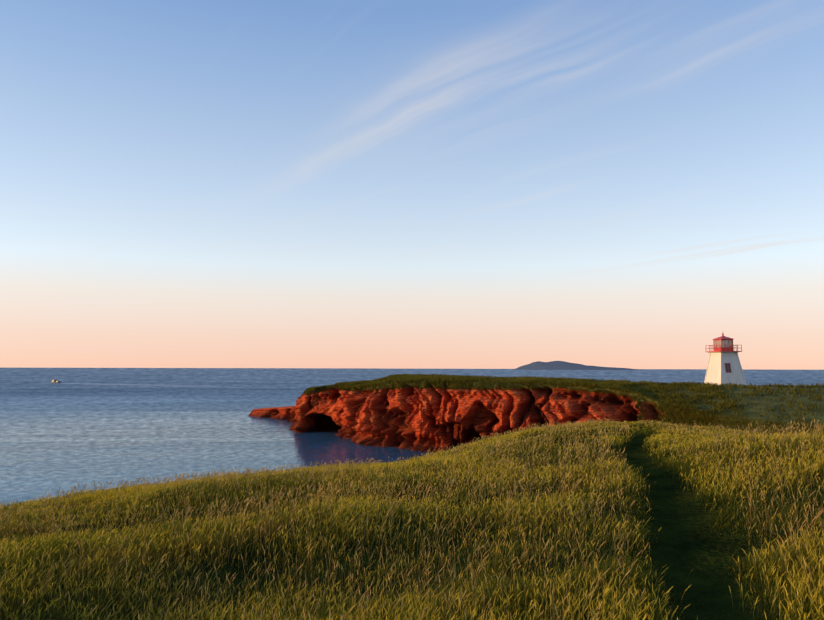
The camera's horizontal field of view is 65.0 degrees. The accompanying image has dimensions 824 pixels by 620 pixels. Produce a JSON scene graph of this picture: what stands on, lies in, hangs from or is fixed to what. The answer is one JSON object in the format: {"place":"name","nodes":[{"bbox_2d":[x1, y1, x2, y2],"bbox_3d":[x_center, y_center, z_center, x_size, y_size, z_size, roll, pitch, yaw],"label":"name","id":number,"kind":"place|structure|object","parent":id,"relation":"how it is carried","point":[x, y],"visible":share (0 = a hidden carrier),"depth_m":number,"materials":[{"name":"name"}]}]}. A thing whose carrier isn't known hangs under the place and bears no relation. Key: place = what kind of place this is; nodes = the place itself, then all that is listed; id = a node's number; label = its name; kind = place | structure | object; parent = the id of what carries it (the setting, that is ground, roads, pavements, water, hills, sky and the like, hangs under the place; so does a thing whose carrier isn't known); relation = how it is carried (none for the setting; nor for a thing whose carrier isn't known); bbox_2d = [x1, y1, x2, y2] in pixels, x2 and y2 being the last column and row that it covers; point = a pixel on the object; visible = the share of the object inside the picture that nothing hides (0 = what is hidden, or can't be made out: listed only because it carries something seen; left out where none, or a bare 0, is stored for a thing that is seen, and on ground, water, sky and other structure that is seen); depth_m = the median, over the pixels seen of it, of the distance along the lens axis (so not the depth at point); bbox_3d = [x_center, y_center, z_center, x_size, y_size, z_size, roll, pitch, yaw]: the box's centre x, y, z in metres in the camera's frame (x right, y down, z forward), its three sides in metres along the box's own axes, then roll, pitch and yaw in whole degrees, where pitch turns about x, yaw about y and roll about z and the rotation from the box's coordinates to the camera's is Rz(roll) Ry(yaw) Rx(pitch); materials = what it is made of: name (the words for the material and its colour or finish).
{"place":"outdoors","nodes":[
{"label":"outdoors","id":0,"kind":"place"},
{"bbox_2d":[0,420,823,619],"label":"grass","id":1,"kind":"structure","parent":0,"point":[702,561],"depth_m":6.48,"materials":[{"name":"green plant"}]},
{"bbox_2d":[0,417,823,619],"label":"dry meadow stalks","id":2,"kind":"object","parent":1,"relation":"on","point":[248,472],"visible":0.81,"depth_m":8.00,"materials":[{"name":"green plant"}]},
{"bbox_2d":[0,368,823,505],"bbox_3d":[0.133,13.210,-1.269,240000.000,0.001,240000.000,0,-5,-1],"label":"sea","id":3,"kind":"structure","parent":0,"point":[87,430],"depth_m":159.70,"materials":[{"name":"liquid"}]},
{"bbox_2d":[62,383,243,387],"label":"wake","id":4,"kind":"object","parent":3,"relation":"on","point":[133,384],"visible":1,"depth_m":512.24,"materials":[{"name":"liquid"}]},
{"bbox_2d":[0,0,823,369],"label":"sky","id":5,"kind":"structure","parent":0,"point":[386,184],"materials":[{"name":"blue"}]},
{"bbox_2d":[248,379,823,452],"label":"cliff headland","id":6,"kind":"structure","parent":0,"point":[417,419],"depth_m":101.59,"materials":[{"name":"red stone"}]},
{"bbox_2d":[299,374,823,436],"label":"headland grass tufts","id":7,"kind":"object","parent":6,"relation":"on","point":[678,407],"visible":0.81,"depth_m":89.58,"materials":[{"name":"green plant"}]},
{"bbox_2d":[704,333,746,384],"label":"lighthouse","id":8,"kind":"object","parent":6,"relation":"on","point":[724,365],"visible":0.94,"depth_m":102.85,"materials":[{"name":"white paint"}]},
{"bbox_2d":[513,361,638,369],"bbox_3d":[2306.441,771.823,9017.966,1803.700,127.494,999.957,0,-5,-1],"label":"island","id":9,"kind":"structure","parent":0,"point":[554,365],"depth_m":8711.76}
]}

